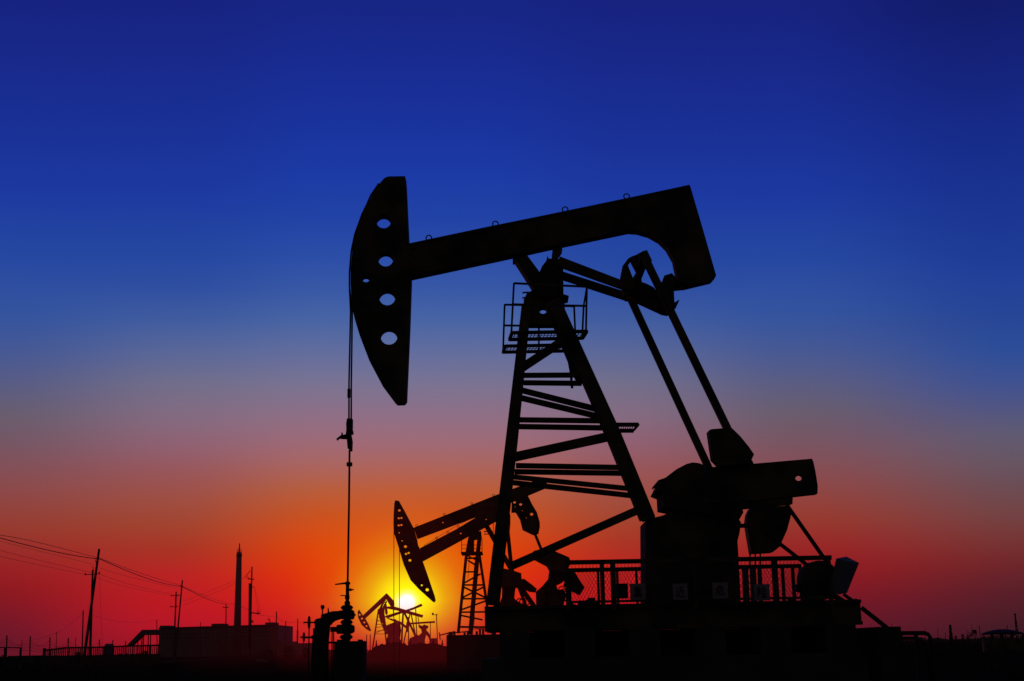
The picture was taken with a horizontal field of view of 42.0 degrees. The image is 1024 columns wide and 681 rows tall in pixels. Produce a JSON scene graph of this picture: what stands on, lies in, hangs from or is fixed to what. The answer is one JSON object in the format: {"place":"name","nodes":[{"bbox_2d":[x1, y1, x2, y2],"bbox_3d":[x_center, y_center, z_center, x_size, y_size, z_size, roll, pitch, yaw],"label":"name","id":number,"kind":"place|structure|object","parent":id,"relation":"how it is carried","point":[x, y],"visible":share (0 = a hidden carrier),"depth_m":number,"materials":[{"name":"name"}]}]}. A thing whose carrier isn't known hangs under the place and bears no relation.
{"place":"outdoors","nodes":[
{"label":"outdoors","id":0,"kind":"place"},
{"bbox_2d":[128,630,158,651],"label":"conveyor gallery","id":1,"kind":"object","parent":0,"point":[140,635],"visible":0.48,"depth_m":428.40,"materials":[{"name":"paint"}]},
{"bbox_2d":[0,639,1023,680],"bbox_3d":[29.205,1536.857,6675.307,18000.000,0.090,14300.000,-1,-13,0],"label":"ground","id":2,"kind":"structure","parent":0,"point":[997,674],"depth_m":64.66,"materials":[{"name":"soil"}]},
{"bbox_2d":[0,647,21,668],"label":"gate frame","id":3,"kind":"object","parent":2,"relation":"on","point":[20,653],"visible":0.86,"depth_m":102.29,"materials":[{"name":"paint"}]},
{"bbox_2d":[7,655,41,665],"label":"wall","id":4,"kind":"structure","parent":2,"relation":"on","point":[34,660],"depth_m":145.90,"materials":[{"name":"concrete"}]},
{"bbox_2d":[42,648,45,667],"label":"concrete post","id":5,"kind":"object","parent":2,"relation":"on","point":[43,657],"visible":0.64,"depth_m":106.11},
{"bbox_2d":[2,635,137,668],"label":"wire fence","id":6,"kind":"object","parent":2,"relation":"on","point":[68,648],"visible":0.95,"depth_m":107.28,"materials":[{"name":"black metal"}]},
{"bbox_2d":[73,652,80,663],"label":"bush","id":7,"kind":"object","parent":2,"relation":"on","point":[76,658],"visible":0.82,"depth_m":146.01,"materials":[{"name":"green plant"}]},
{"bbox_2d":[81,610,83,664],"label":"utility pole","id":8,"kind":"object","parent":2,"relation":"on","point":[82,637],"visible":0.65,"depth_m":136.78,"materials":[{"name":"brown wood"}]},
{"bbox_2d":[81,549,99,665],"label":"utility pole","id":9,"kind":"object","parent":2,"relation":"on","point":[89,616],"visible":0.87,"depth_m":117.72,"materials":[{"name":"brown wood"}]},
{"bbox_2d":[1,538,96,558],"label":"power line","id":10,"kind":"object","parent":9,"relation":"attached to","point":[48,550],"visible":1,"depth_m":108.57,"materials":[{"name":"metal"}]},
{"bbox_2d":[1,535,96,557],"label":"power line","id":11,"kind":"object","parent":9,"relation":"attached to","point":[46,544],"visible":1,"depth_m":108.49,"materials":[{"name":"metal"}]},
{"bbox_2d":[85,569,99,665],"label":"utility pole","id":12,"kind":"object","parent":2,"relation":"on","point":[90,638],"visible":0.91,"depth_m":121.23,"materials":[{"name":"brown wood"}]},
{"bbox_2d":[45,644,159,663],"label":"baluster fence","id":13,"kind":"object","parent":2,"relation":"on","point":[104,658],"visible":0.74,"depth_m":165.54,"materials":[{"name":"metal"}]},
{"bbox_2d":[103,644,113,654],"bbox_3d":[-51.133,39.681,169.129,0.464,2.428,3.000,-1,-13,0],"label":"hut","id":14,"kind":"object","parent":2,"relation":"on","point":[107,649],"visible":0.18,"depth_m":168.64,"materials":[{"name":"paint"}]},
{"bbox_2d":[139,651,149,661],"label":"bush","id":15,"kind":"object","parent":2,"relation":"on","point":[142,654],"visible":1,"depth_m":155.77,"materials":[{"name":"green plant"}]},
{"bbox_2d":[170,592,177,659],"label":"utility pole","id":16,"kind":"object","parent":2,"relation":"on","point":[175,595],"visible":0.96,"depth_m":195.82,"materials":[{"name":"brown wood"}]},
{"bbox_2d":[174,580,182,659],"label":"utility pole","id":17,"kind":"object","parent":2,"relation":"on","point":[178,622],"visible":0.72,"depth_m":190.88,"materials":[{"name":"brown wood"}]},
{"bbox_2d":[99,558,181,586],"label":"power line","id":18,"kind":"object","parent":17,"relation":"attached to","point":[136,574],"visible":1,"depth_m":142.84,"materials":[{"name":"metal"}]},
{"bbox_2d":[100,558,180,585],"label":"power line","id":19,"kind":"object","parent":17,"relation":"attached to","point":[135,571],"visible":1,"depth_m":138.46,"materials":[{"name":"metal"}]},
{"bbox_2d":[200,622,200,658],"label":"utility pole","id":20,"kind":"object","parent":2,"relation":"on","point":[200,640],"visible":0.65,"depth_m":234.32,"materials":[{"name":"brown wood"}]},
{"bbox_2d":[159,618,292,656],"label":"factory","id":21,"kind":"structure","parent":2,"relation":"on","point":[213,639],"depth_m":439.53,"materials":[{"name":"paint"}]},
{"bbox_2d":[223,604,228,656],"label":"utility pole","id":22,"kind":"object","parent":2,"relation":"on","point":[226,607],"visible":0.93,"depth_m":293.59,"materials":[{"name":"brown wood"}]},
{"bbox_2d":[233,543,241,655],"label":"chimney","id":23,"kind":"object","parent":2,"relation":"on","point":[237,631],"visible":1,"depth_m":431.10,"materials":[{"name":"paint"}]},
{"bbox_2d":[246,567,259,659],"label":"utility pole","id":24,"kind":"object","parent":2,"relation":"on","point":[250,620],"visible":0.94,"depth_m":166.56,"materials":[{"name":"brown wood"}]},
{"bbox_2d":[275,612,276,654],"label":"utility pole","id":25,"kind":"object","parent":2,"relation":"on","point":[276,636],"visible":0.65,"depth_m":371.00,"materials":[{"name":"brown wood"}]},
{"bbox_2d":[278,640,311,654],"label":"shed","id":26,"kind":"structure","parent":2,"relation":"on","point":[298,647],"depth_m":419.41,"materials":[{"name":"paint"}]},
{"bbox_2d":[334,639,366,680],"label":"well cellar","id":27,"kind":"object","parent":2,"relation":"on","point":[350,660],"visible":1,"depth_m":23.07,"materials":[{"name":"concrete"}]},
{"bbox_2d":[300,581,355,680],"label":"wellhead","id":28,"kind":"object","parent":27,"relation":"on","point":[322,630],"visible":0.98,"depth_m":23.38,"materials":[{"name":"metal"}]},
{"bbox_2d":[358,593,401,648],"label":"pump jack","id":29,"kind":"object","parent":2,"relation":"on","point":[392,629],"visible":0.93,"depth_m":220.06,"materials":[{"name":"paint"}]},
{"bbox_2d":[387,617,408,631],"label":"pump jack","id":30,"kind":"object","parent":2,"relation":"on","point":[404,625],"visible":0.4,"depth_m":293.41,"materials":[{"name":"paint"}]},
{"bbox_2d":[379,600,421,644],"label":"pump jack","id":31,"kind":"object","parent":2,"relation":"on","point":[415,638],"visible":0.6,"depth_m":244.69,"materials":[{"name":"paint"}]},
{"bbox_2d":[385,604,422,642],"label":"pump jack","id":32,"kind":"object","parent":2,"relation":"on","point":[397,609],"visible":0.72,"depth_m":269.34,"materials":[{"name":"paint"}]},
{"bbox_2d":[367,642,446,660],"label":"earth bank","id":33,"kind":"structure","parent":2,"relation":"on","point":[421,651],"depth_m":118.17,"materials":[{"name":"soil"}]},
{"bbox_2d":[408,621,436,644],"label":"pump jack","id":34,"kind":"object","parent":2,"relation":"on","point":[424,633],"visible":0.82,"depth_m":253.53,"materials":[{"name":"paint"}]},
{"bbox_2d":[432,613,437,642],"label":"lamp post","id":35,"kind":"object","parent":2,"relation":"on","point":[436,625],"visible":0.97,"depth_m":195.65,"materials":[{"name":"metal"}]},
{"bbox_2d":[398,507,536,668],"bbox_3d":[-2.033,11.183,60.972,6.312,7.432,1.885,-1,-13,0],"label":"pump jack","id":36,"kind":"object","parent":2,"relation":"on","point":[512,580],"visible":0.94,"depth_m":61.06,"materials":[{"name":"paint"}]},
{"bbox_2d":[446,628,499,668],"bbox_3d":[-1.006,13.969,60.308,3.777,1.867,2.600,-1,-13,0],"label":"concrete foundation","id":37,"kind":"object","parent":2,"relation":"on","point":[465,651],"visible":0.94,"depth_m":59.05,"materials":[{"name":"paint"}]},
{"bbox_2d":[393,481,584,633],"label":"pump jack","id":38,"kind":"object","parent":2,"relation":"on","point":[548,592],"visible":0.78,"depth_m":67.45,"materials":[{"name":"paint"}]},
{"bbox_2d":[0,634,1022,658],"bbox_3d":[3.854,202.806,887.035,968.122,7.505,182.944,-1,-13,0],"label":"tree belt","id":39,"kind":"object","parent":2,"relation":"on","point":[988,637],"visible":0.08,"depth_m":841.07,"materials":[{"name":"black plant"}]},
{"bbox_2d":[481,625,868,680],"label":"concrete foundation","id":40,"kind":"object","parent":2,"relation":"on","point":[808,653],"visible":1,"depth_m":22.23,"materials":[{"name":"black concrete"}]},
{"bbox_2d":[336,176,862,632],"bbox_3d":[1.493,0.949,24.274,9.386,8.449,3.550,-1,-13,0],"label":"pump jack","id":41,"kind":"object","parent":40,"relation":"on","point":[703,505],"visible":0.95,"depth_m":24.12,"materials":[{"name":"paint"}]},
{"bbox_2d":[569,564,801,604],"bbox_3d":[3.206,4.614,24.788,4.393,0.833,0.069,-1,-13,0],"label":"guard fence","id":42,"kind":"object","parent":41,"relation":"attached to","point":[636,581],"visible":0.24,"depth_m":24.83,"materials":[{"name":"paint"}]},
{"bbox_2d":[616,583,627,598],"bbox_3d":[2.031,4.665,24.834,0.260,0.276,0.012,-1,-13,0],"label":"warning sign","id":43,"kind":"object","parent":42,"relation":"attached to","point":[623,593],"visible":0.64,"depth_m":24.83,"materials":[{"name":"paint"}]},
{"bbox_2d":[565,555,833,610],"bbox_3d":[3.165,4.097,22.547,4.523,0.838,0.069,-1,-13,0],"label":"guard fence","id":44,"kind":"object","parent":41,"relation":"attached to","point":[775,598],"visible":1,"depth_m":22.57,"materials":[{"name":"metal"}]},
{"bbox_2d":[630,583,645,599],"bbox_3d":[2.118,4.231,22.468,0.259,0.271,0.018,-1,-13,0],"label":"warning sign","id":45,"kind":"object","parent":44,"relation":"attached to","point":[637,591],"visible":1,"depth_m":22.46,"materials":[{"name":"paint"}]},
{"bbox_2d":[673,583,687,599],"bbox_3d":[2.835,4.231,22.465,0.250,0.271,0.018,-1,-13,0],"label":"warning sign","id":46,"kind":"object","parent":44,"relation":"attached to","point":[680,591],"visible":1,"depth_m":22.46,"materials":[{"name":"paint"}]},
{"bbox_2d":[712,582,728,598],"bbox_3d":[3.509,4.210,22.466,0.262,0.271,0.018,-1,-13,0],"label":"warning sign","id":47,"kind":"object","parent":44,"relation":"attached to","point":[719,590],"visible":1,"depth_m":22.46,"materials":[{"name":"paint"}]},
{"bbox_2d":[753,584,769,600],"bbox_3d":[4.207,4.240,22.456,0.264,0.271,0.018,-1,-13,0],"label":"warning sign","id":48,"kind":"object","parent":44,"relation":"attached to","point":[761,592],"visible":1,"depth_m":22.45,"materials":[{"name":"paint"}]},
{"bbox_2d":[856,626,904,680],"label":"concrete block","id":49,"kind":"structure","parent":2,"relation":"on","point":[882,647],"depth_m":22.53,"materials":[{"name":"black concrete"}]},
{"bbox_2d":[861,606,935,680],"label":"pipeline","id":50,"kind":"object","parent":2,"relation":"on","point":[930,664],"visible":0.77,"depth_m":23.67,"materials":[{"name":"metal"}]},
{"bbox_2d":[948,625,953,643],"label":"conifer tree","id":51,"kind":"object","parent":2,"relation":"on","point":[950,637],"visible":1,"depth_m":185.19,"materials":[{"name":"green plant"}]},
{"bbox_2d":[981,629,1023,651],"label":"round canopy","id":52,"kind":"object","parent":2,"relation":"on","point":[992,644],"visible":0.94,"depth_m":91.49,"materials":[{"name":"metal"}]},
{"bbox_2d":[0,0,1023,656],"label":"sky","id":53,"kind":"structure","parent":0,"point":[186,186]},
{"bbox_2d":[972,630,977,642],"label":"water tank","id":54,"kind":"object","parent":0,"point":[974,632],"visible":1,"depth_m":321.80,"materials":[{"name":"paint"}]},
{"bbox_2d":[1014,613,1018,637],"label":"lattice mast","id":55,"kind":"object","parent":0,"point":[1016,625],"visible":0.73,"depth_m":312.42,"materials":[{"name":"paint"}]}
]}

